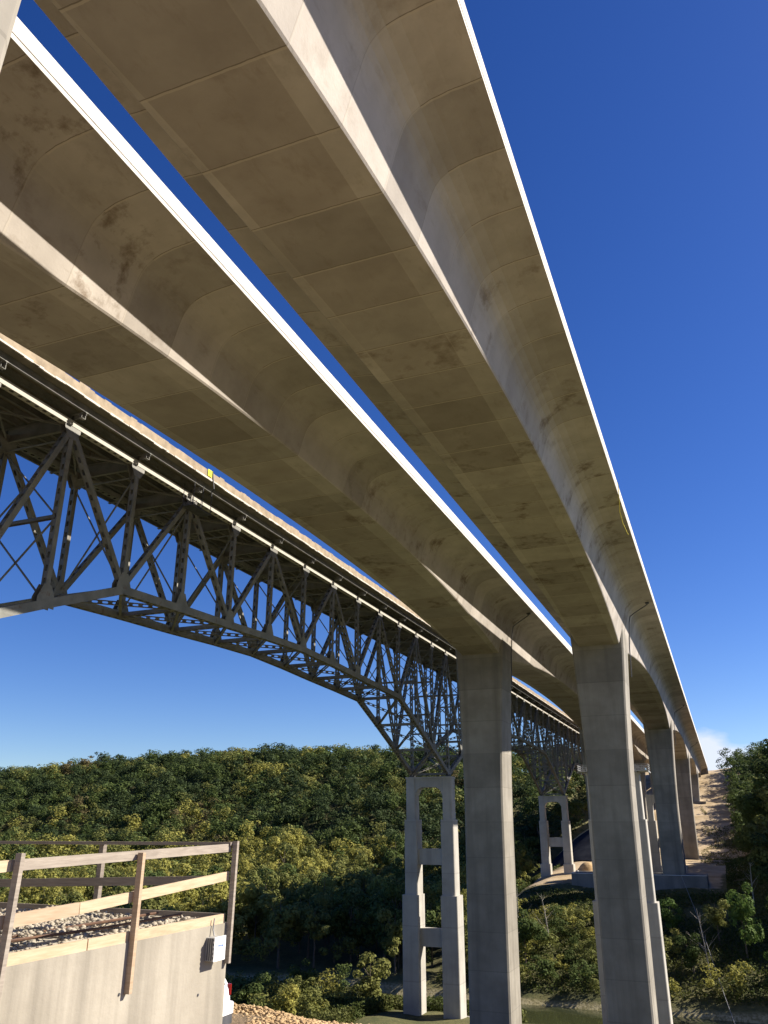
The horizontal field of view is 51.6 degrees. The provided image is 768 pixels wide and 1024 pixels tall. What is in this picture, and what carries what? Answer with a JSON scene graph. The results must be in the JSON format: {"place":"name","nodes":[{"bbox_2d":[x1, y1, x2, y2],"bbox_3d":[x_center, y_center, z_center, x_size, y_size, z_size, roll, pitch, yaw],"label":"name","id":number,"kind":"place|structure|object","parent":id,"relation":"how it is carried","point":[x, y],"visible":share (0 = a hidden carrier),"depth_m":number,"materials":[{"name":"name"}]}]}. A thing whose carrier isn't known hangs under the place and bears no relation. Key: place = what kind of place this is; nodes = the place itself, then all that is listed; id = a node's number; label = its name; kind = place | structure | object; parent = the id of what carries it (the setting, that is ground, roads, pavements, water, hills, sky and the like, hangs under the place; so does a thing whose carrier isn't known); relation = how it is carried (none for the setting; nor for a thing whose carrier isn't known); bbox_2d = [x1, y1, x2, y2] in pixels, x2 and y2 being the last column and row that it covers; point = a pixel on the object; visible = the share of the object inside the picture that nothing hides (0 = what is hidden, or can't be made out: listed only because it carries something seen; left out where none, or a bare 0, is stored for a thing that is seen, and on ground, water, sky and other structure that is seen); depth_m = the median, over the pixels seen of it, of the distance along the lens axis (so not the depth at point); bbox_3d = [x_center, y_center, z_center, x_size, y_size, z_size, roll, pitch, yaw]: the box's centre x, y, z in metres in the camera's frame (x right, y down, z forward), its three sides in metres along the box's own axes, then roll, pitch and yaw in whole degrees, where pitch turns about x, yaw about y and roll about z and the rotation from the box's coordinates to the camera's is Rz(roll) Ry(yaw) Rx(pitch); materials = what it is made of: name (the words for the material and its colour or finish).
{"place":"outdoors","nodes":[
{"label":"outdoors","id":0,"kind":"place"},
{"bbox_2d":[0,766,767,1023],"bbox_3d":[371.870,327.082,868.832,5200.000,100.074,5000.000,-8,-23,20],"label":"ground","id":1,"kind":"structure","parent":0,"point":[712,790],"depth_m":204.83,"materials":[{"name":"green plant"}]},
{"bbox_2d":[21,872,61,900],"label":"broadleaf tree","id":2,"kind":"object","parent":1,"relation":"on","point":[34,891],"visible":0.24,"depth_m":256.58,"materials":[{"name":"green plant"}]},
{"bbox_2d":[29,887,54,903],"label":"broadleaf tree","id":3,"kind":"object","parent":1,"relation":"on","point":[34,899],"visible":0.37,"depth_m":242.00,"materials":[{"name":"green plant"}]},
{"bbox_2d":[47,886,79,904],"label":"broadleaf tree","id":4,"kind":"object","parent":1,"relation":"on","point":[55,894],"visible":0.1,"depth_m":230.28,"materials":[{"name":"green plant"}]},
{"bbox_2d":[53,891,83,904],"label":"broadleaf tree","id":5,"kind":"object","parent":1,"relation":"on","point":[76,897],"visible":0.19,"depth_m":226.13,"materials":[{"name":"green plant"}]},
{"bbox_2d":[62,872,91,900],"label":"broadleaf tree","id":6,"kind":"object","parent":1,"relation":"on","point":[78,888],"visible":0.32,"depth_m":264.25,"materials":[{"name":"green plant"}]},
{"bbox_2d":[81,868,109,899],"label":"broadleaf tree","id":7,"kind":"object","parent":1,"relation":"on","point":[88,893],"visible":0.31,"depth_m":272.79,"materials":[{"name":"green plant"}]},
{"bbox_2d":[0,908,226,1023],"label":"concrete block","id":8,"kind":"structure","parent":1,"relation":"on","point":[178,979],"depth_m":10.25,"materials":[{"name":"concrete"}]},
{"bbox_2d":[0,903,195,952],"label":"loose stones","id":9,"kind":"object","parent":8,"relation":"on","point":[61,925],"visible":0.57,"depth_m":11.00,"materials":[{"name":"grey gravel"}]},
{"bbox_2d":[0,912,181,941],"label":"rebar","id":10,"kind":"object","parent":9,"relation":"on","point":[88,929],"visible":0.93,"depth_m":10.85,"materials":[{"name":"brown metal"}]},
{"bbox_2d":[0,841,238,1000],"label":"timber railing","id":11,"kind":"object","parent":8,"relation":"on","point":[10,919],"visible":0.98,"depth_m":10.73,"materials":[{"name":"brown wood"}]},
{"bbox_2d":[205,918,225,961],"bbox_3d":[-2.553,6.483,12.041,0.163,0.566,0.325,-8,-23,20],"label":"meter box","id":12,"kind":"object","parent":8,"relation":"attached to","point":[215,948],"visible":1,"depth_m":11.92,"materials":[{"name":"metal"}]},
{"bbox_2d":[140,895,168,909],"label":"broadleaf tree","id":13,"kind":"object","parent":1,"relation":"on","point":[156,903],"visible":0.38,"depth_m":214.71,"materials":[{"name":"green plant"}]},
{"bbox_2d":[154,858,191,875],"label":"broadleaf tree","id":14,"kind":"object","parent":1,"relation":"on","point":[187,868],"visible":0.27,"depth_m":285.58,"materials":[{"name":"green plant"}]},
{"bbox_2d":[160,892,185,909],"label":"broadleaf tree","id":15,"kind":"object","parent":1,"relation":"on","point":[172,897],"visible":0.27,"depth_m":237.39,"materials":[{"name":"green plant"}]},
{"bbox_2d":[176,888,201,909],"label":"broadleaf tree","id":16,"kind":"object","parent":1,"relation":"on","point":[192,893],"visible":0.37,"depth_m":243.49,"materials":[{"name":"green plant"}]},
{"bbox_2d":[187,865,223,896],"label":"broadleaf tree","id":17,"kind":"object","parent":1,"relation":"on","point":[210,869],"visible":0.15,"depth_m":262.88,"materials":[{"name":"green plant"}]},
{"bbox_2d":[191,894,225,921],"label":"broadleaf tree","id":18,"kind":"object","parent":1,"relation":"on","point":[203,908],"visible":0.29,"depth_m":210.17,"materials":[{"name":"green plant"}]},
{"bbox_2d":[189,883,236,908],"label":"broadleaf tree","id":19,"kind":"object","parent":1,"relation":"on","point":[204,896],"visible":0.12,"depth_m":224.25,"materials":[{"name":"green plant"}]},
{"bbox_2d":[222,979,233,1023],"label":"parked car","id":20,"kind":"object","parent":1,"relation":"on","point":[228,1003],"visible":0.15,"depth_m":19.93,"materials":[{"name":"white paint"}]},
{"bbox_2d":[204,881,256,942],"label":"broadleaf tree","id":21,"kind":"object","parent":1,"relation":"on","point":[219,901],"visible":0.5,"depth_m":213.44,"materials":[{"name":"green plant"}]},
{"bbox_2d":[230,852,255,874],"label":"broadleaf tree","id":22,"kind":"object","parent":1,"relation":"on","point":[243,861],"visible":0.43,"depth_m":330.40,"materials":[{"name":"green plant"}]},
{"bbox_2d":[237,833,262,863],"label":"broadleaf tree","id":23,"kind":"object","parent":1,"relation":"on","point":[245,846],"visible":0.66,"depth_m":361.77,"materials":[{"name":"green plant"}]},
{"bbox_2d":[230,971,271,1003],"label":"shrub","id":24,"kind":"object","parent":1,"relation":"on","point":[241,991],"visible":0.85,"depth_m":133.35,"materials":[{"name":"green plant"}]},
{"bbox_2d":[234,892,267,941],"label":"broadleaf tree","id":25,"kind":"object","parent":1,"relation":"on","point":[249,923],"visible":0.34,"depth_m":224.52,"materials":[{"name":"green plant"}]},
{"bbox_2d":[242,864,270,889],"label":"broadleaf tree","id":26,"kind":"object","parent":1,"relation":"on","point":[254,873],"visible":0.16,"depth_m":279.87,"materials":[{"name":"green plant"}]},
{"bbox_2d":[238,885,275,946],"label":"broadleaf tree","id":27,"kind":"object","parent":1,"relation":"on","point":[253,909],"visible":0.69,"depth_m":217.88,"materials":[{"name":"green plant"}]},
{"bbox_2d":[245,870,279,940],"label":"broadleaf tree","id":28,"kind":"object","parent":1,"relation":"on","point":[275,884],"visible":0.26,"depth_m":237.78,"materials":[{"name":"green plant"}]},
{"bbox_2d":[258,863,296,909],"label":"broadleaf tree","id":29,"kind":"object","parent":1,"relation":"on","point":[284,867],"visible":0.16,"depth_m":268.67,"materials":[{"name":"green plant"}]},
{"bbox_2d":[256,893,305,968],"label":"broadleaf tree","id":30,"kind":"object","parent":1,"relation":"on","point":[284,919],"visible":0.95,"depth_m":200.78,"materials":[{"name":"green plant"}]},
{"bbox_2d":[263,832,298,862],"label":"broadleaf tree","id":31,"kind":"object","parent":1,"relation":"on","point":[277,842],"visible":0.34,"depth_m":348.28,"materials":[{"name":"green plant"}]},
{"bbox_2d":[265,872,299,900],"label":"broadleaf tree","id":32,"kind":"object","parent":1,"relation":"on","point":[284,878],"visible":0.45,"depth_m":259.85,"materials":[{"name":"green plant"}]},
{"bbox_2d":[269,841,299,868],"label":"broadleaf tree","id":33,"kind":"object","parent":1,"relation":"on","point":[290,855],"visible":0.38,"depth_m":332.78,"materials":[{"name":"green plant"}]},
{"bbox_2d":[267,984,310,1016],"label":"shrub","id":34,"kind":"object","parent":1,"relation":"on","point":[286,999],"visible":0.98,"depth_m":123.49,"materials":[{"name":"green plant"}]},
{"bbox_2d":[0,333,584,1018],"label":"truss bridge","id":35,"kind":"structure","parent":1,"relation":"on","point":[70,431],"depth_m":102.49,"materials":[{"name":"metal"}]},
{"bbox_2d":[182,481,211,516],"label":"hanging scaffold","id":36,"kind":"object","parent":35,"relation":"hanging from","point":[196,510],"visible":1,"depth_m":85.47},
{"bbox_2d":[281,881,310,943],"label":"broadleaf tree","id":37,"kind":"object","parent":1,"relation":"on","point":[292,886],"visible":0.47,"depth_m":227.73,"materials":[{"name":"green plant"}]},
{"bbox_2d":[232,1002,360,1023],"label":"clay gravel","id":38,"kind":"structure","parent":1,"relation":"on","point":[282,1017],"depth_m":21.35,"materials":[{"name":"beige gravel"}]},
{"bbox_2d":[289,828,304,849],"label":"broadleaf tree","id":39,"kind":"object","parent":1,"relation":"on","point":[296,833],"visible":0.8,"depth_m":362.10,"materials":[{"name":"green plant"}]},
{"bbox_2d":[285,975,314,999],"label":"shrub","id":40,"kind":"object","parent":1,"relation":"on","point":[303,987],"visible":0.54,"depth_m":133.28,"materials":[{"name":"green plant"}]},
{"bbox_2d":[288,857,312,873],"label":"broadleaf tree","id":41,"kind":"object","parent":1,"relation":"on","point":[300,863],"visible":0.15,"depth_m":304.97,"materials":[{"name":"green plant"}]},
{"bbox_2d":[285,893,317,953],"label":"broadleaf tree","id":42,"kind":"object","parent":1,"relation":"on","point":[300,899],"visible":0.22,"depth_m":215.76,"materials":[{"name":"green plant"}]},
{"bbox_2d":[285,958,318,994],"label":"shrub","id":43,"kind":"object","parent":1,"relation":"on","point":[306,975],"visible":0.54,"depth_m":142.74,"materials":[{"name":"green plant"}]},
{"bbox_2d":[299,844,314,859],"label":"broadleaf tree","id":44,"kind":"object","parent":1,"relation":"on","point":[303,853],"visible":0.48,"depth_m":337.58,"materials":[{"name":"green plant"}]},
{"bbox_2d":[291,892,330,957],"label":"broadleaf tree","id":45,"kind":"object","parent":1,"relation":"on","point":[326,901],"visible":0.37,"depth_m":209.46,"materials":[{"name":"green plant"}]},
{"bbox_2d":[306,868,320,885],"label":"broadleaf tree","id":46,"kind":"object","parent":1,"relation":"on","point":[312,875],"visible":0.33,"depth_m":280.96,"materials":[{"name":"green plant"}]},
{"bbox_2d":[300,906,330,967],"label":"broadleaf tree","id":47,"kind":"object","parent":1,"relation":"on","point":[313,926],"visible":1,"depth_m":197.54,"materials":[{"name":"green plant"}]},
{"bbox_2d":[301,874,336,911],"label":"broadleaf tree","id":48,"kind":"object","parent":1,"relation":"on","point":[312,891],"visible":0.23,"depth_m":249.17,"materials":[{"name":"green plant"}]},
{"bbox_2d":[300,857,340,875],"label":"broadleaf tree","id":49,"kind":"object","parent":1,"relation":"on","point":[321,863],"visible":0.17,"depth_m":292.47,"materials":[{"name":"green plant"}]},
{"bbox_2d":[310,891,338,947],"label":"broadleaf tree","id":50,"kind":"object","parent":1,"relation":"on","point":[336,904],"visible":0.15,"depth_m":220.25,"materials":[{"name":"green plant"}]},
{"bbox_2d":[309,877,340,938],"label":"broadleaf tree","id":51,"kind":"object","parent":1,"relation":"on","point":[323,886],"visible":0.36,"depth_m":238.95,"materials":[{"name":"green plant"}]},
{"bbox_2d":[0,17,654,1023],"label":"concrete bridge","id":52,"kind":"structure","parent":1,"relation":"on","point":[128,285],"depth_m":63.37,"materials":[{"name":"beige concrete"}]},
{"bbox_2d":[321,908,347,962],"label":"broadleaf tree","id":53,"kind":"object","parent":1,"relation":"on","point":[335,924],"visible":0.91,"depth_m":203.08,"materials":[{"name":"green plant"}]},
{"bbox_2d":[325,860,350,889],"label":"broadleaf tree","id":54,"kind":"object","parent":1,"relation":"on","point":[338,868],"visible":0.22,"depth_m":283.53,"materials":[{"name":"green plant"}]},
{"bbox_2d":[319,896,357,953],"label":"broadleaf tree","id":55,"kind":"object","parent":1,"relation":"on","point":[331,906],"visible":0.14,"depth_m":216.31,"materials":[{"name":"green plant"}]},
{"bbox_2d":[336,853,368,872],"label":"broadleaf tree","id":56,"kind":"object","parent":1,"relation":"on","point":[359,861],"visible":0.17,"depth_m":306.54,"materials":[{"name":"green plant"}]},
{"bbox_2d":[340,879,367,911],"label":"broadleaf tree","id":57,"kind":"object","parent":1,"relation":"on","point":[352,884],"visible":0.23,"depth_m":242.41,"materials":[{"name":"green plant"}]},
{"bbox_2d":[0,0,708,1023],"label":"concrete bridge","id":58,"kind":"structure","parent":1,"relation":"on","point":[348,172],"depth_m":49.03,"materials":[{"name":"beige concrete"}]},
{"bbox_2d":[345,867,369,892],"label":"broadleaf tree","id":59,"kind":"object","parent":1,"relation":"on","point":[362,882],"visible":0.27,"depth_m":275.78,"materials":[{"name":"green plant"}]},
{"bbox_2d":[356,869,376,894],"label":"broadleaf tree","id":60,"kind":"object","parent":1,"relation":"on","point":[360,873],"visible":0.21,"depth_m":273.49,"materials":[{"name":"green plant"}]},
{"bbox_2d":[351,952,390,997],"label":"shrub","id":61,"kind":"object","parent":1,"relation":"on","point":[369,985],"visible":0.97,"depth_m":149.62,"materials":[{"name":"green plant"}]},
{"bbox_2d":[363,868,386,912],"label":"broadleaf tree","id":62,"kind":"object","parent":1,"relation":"on","point":[376,881],"visible":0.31,"depth_m":256.40,"materials":[{"name":"green plant"}]},
{"bbox_2d":[235,985,527,1022],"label":"undergrowth","id":63,"kind":"object","parent":1,"relation":"on","point":[350,1011],"visible":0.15,"depth_m":140.32,"materials":[{"name":"green plant"}]},
{"bbox_2d":[363,894,400,959],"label":"broadleaf tree","id":64,"kind":"object","parent":1,"relation":"on","point":[371,938],"visible":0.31,"depth_m":200.69,"materials":[{"name":"green plant"}]},
{"bbox_2d":[0,739,767,1018],"bbox_3d":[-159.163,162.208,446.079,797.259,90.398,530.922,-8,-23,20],"label":"woodland","id":65,"kind":"object","parent":1,"relation":"on","point":[155,769],"visible":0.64,"depth_m":426.71,"materials":[{"name":"green plant"}]},
{"bbox_2d":[365,879,404,960],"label":"broadleaf tree","id":66,"kind":"object","parent":1,"relation":"on","point":[392,891],"visible":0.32,"depth_m":205.81,"materials":[{"name":"green plant"}]},
{"bbox_2d":[369,904,402,957],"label":"broadleaf tree","id":67,"kind":"object","parent":1,"relation":"on","point":[379,927],"visible":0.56,"depth_m":197.66,"materials":[{"name":"green plant"}]},
{"bbox_2d":[376,835,399,866],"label":"broadleaf tree","id":68,"kind":"object","parent":1,"relation":"on","point":[380,841],"visible":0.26,"depth_m":337.42,"materials":[{"name":"green plant"}]},
{"bbox_2d":[377,908,402,972],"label":"broadleaf tree","id":69,"kind":"object","parent":1,"relation":"on","point":[395,934],"visible":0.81,"depth_m":189.99,"materials":[{"name":"green plant"}]},
{"bbox_2d":[376,842,404,872],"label":"broadleaf tree","id":70,"kind":"object","parent":1,"relation":"on","point":[390,854],"visible":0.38,"depth_m":322.98,"materials":[{"name":"green plant"}]},
{"bbox_2d":[376,877,404,952],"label":"broadleaf tree","id":71,"kind":"object","parent":1,"relation":"on","point":[401,890],"visible":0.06,"depth_m":220.96,"materials":[{"name":"green plant"}]},
{"bbox_2d":[380,831,404,867],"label":"broadleaf tree","id":72,"kind":"object","parent":1,"relation":"on","point":[398,837],"visible":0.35,"depth_m":332.89,"materials":[{"name":"green plant"}]},
{"bbox_2d":[423,883,441,947],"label":"broadleaf tree","id":73,"kind":"object","parent":1,"relation":"on","point":[426,891],"visible":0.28,"depth_m":216.54,"materials":[{"name":"green plant"}]},
{"bbox_2d":[425,897,440,966],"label":"broadleaf tree","id":74,"kind":"object","parent":1,"relation":"on","point":[430,920],"visible":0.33,"depth_m":193.47,"materials":[{"name":"green plant"}]},
{"bbox_2d":[435,903,467,943],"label":"broadleaf tree","id":75,"kind":"object","parent":1,"relation":"on","point":[465,926],"visible":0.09,"depth_m":189.48,"materials":[{"name":"green plant"}]},
{"bbox_2d":[514,840,531,887],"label":"broadleaf tree","id":76,"kind":"object","parent":1,"relation":"on","point":[520,845],"visible":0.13,"depth_m":301.42,"materials":[{"name":"green plant"}]},
{"bbox_2d":[514,848,532,883],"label":"broadleaf tree","id":77,"kind":"object","parent":1,"relation":"on","point":[519,858],"visible":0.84,"depth_m":279.40,"materials":[{"name":"green plant"}]},
{"bbox_2d":[514,830,540,874],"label":"broadleaf tree","id":78,"kind":"object","parent":1,"relation":"on","point":[529,843],"visible":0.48,"depth_m":329.45,"materials":[{"name":"green plant"}]},
{"bbox_2d":[517,908,548,965],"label":"broadleaf tree","id":79,"kind":"object","parent":1,"relation":"on","point":[529,927],"visible":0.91,"depth_m":183.63,"materials":[{"name":"green plant"}]},
{"bbox_2d":[520,814,555,863],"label":"broadleaf tree","id":80,"kind":"object","parent":1,"relation":"on","point":[530,832],"visible":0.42,"depth_m":342.89,"materials":[{"name":"green plant"}]},
{"bbox_2d":[552,830,591,868],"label":"covered mound","id":81,"kind":"object","parent":1,"relation":"on","point":[581,847],"visible":0.26,"depth_m":309.31,"materials":[{"name":"black fabric"}]},
{"bbox_2d":[436,850,767,1005],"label":"undergrowth","id":82,"kind":"object","parent":1,"relation":"on","point":[731,872],"visible":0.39,"depth_m":187.83,"materials":[{"name":"green plant"}]},
{"bbox_2d":[585,772,672,1023],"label":"old concrete pier","id":83,"kind":"structure","parent":1,"relation":"on","point":[664,1010],"depth_m":133.79,"materials":[{"name":"grey concrete"}]},
{"bbox_2d":[576,764,650,774],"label":"work platform","id":84,"kind":"structure","parent":83,"relation":"on","point":[635,770],"depth_m":144.88,"materials":[{"name":"metal"}]},
{"bbox_2d":[645,795,688,872],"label":"old concrete pier","id":85,"kind":"structure","parent":1,"relation":"on","point":[654,843],"depth_m":251.77,"materials":[{"name":"grey concrete"}]},
{"bbox_2d":[658,898,682,936],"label":"broadleaf tree","id":86,"kind":"object","parent":1,"relation":"on","point":[672,920],"visible":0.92,"depth_m":192.71,"materials":[{"name":"green plant"}]},
{"bbox_2d":[675,933,701,977],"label":"broadleaf tree","id":87,"kind":"object","parent":1,"relation":"on","point":[691,955],"visible":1,"depth_m":170.72,"materials":[{"name":"green plant"}]},
{"bbox_2d":[700,899,729,944],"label":"broadleaf tree","id":88,"kind":"object","parent":1,"relation":"on","point":[714,915],"visible":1,"depth_m":184.02,"materials":[{"name":"green plant"}]},
{"bbox_2d":[701,806,750,864],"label":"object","id":89,"kind":"structure","parent":1,"relation":"on","point":[723,859],"depth_m":363.72,"materials":[{"name":"green plant"}]},
{"bbox_2d":[730,811,744,837],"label":"broadleaf tree","id":90,"kind":"object","parent":1,"relation":"on","point":[735,820],"visible":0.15,"depth_m":331.98,"materials":[{"name":"green plant"}]},
{"bbox_2d":[725,881,764,958],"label":"broadleaf tree","id":91,"kind":"object","parent":1,"relation":"on","point":[744,908],"visible":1,"depth_m":175.65,"materials":[{"name":"green plant"}]},
{"bbox_2d":[733,774,767,828],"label":"broadleaf tree","id":92,"kind":"object","parent":1,"relation":"on","point":[755,803],"visible":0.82,"depth_m":229.02,"materials":[{"name":"green plant"}]},
{"bbox_2d":[741,814,767,866],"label":"broadleaf tree","id":93,"kind":"object","parent":1,"relation":"on","point":[748,833],"visible":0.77,"depth_m":211.00,"materials":[{"name":"green plant"}]},
{"bbox_2d":[749,833,767,875],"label":"broadleaf tree","id":94,"kind":"object","parent":1,"relation":"on","point":[764,839],"visible":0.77,"depth_m":206.25,"materials":[{"name":"green plant"}]},
{"bbox_2d":[753,761,767,798],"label":"broadleaf tree","id":95,"kind":"object","parent":1,"relation":"on","point":[759,768],"visible":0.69,"depth_m":247.18,"materials":[{"name":"green plant"}]},
{"bbox_2d":[756,785,767,821],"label":"broadleaf tree","id":96,"kind":"object","parent":1,"relation":"on","point":[763,792],"visible":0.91,"depth_m":218.59,"materials":[{"name":"green plant"}]},
{"bbox_2d":[0,0,767,770],"label":"sky","id":97,"kind":"structure","parent":0,"point":[636,131],"materials":[{"name":"blue"}]},
{"bbox_2d":[357,994,757,1023],"bbox_3d":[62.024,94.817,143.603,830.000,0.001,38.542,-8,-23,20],"label":"river","id":98,"kind":"structure","parent":0,"point":[537,1014],"depth_m":157.18,"materials":[{"name":"green liquid"}]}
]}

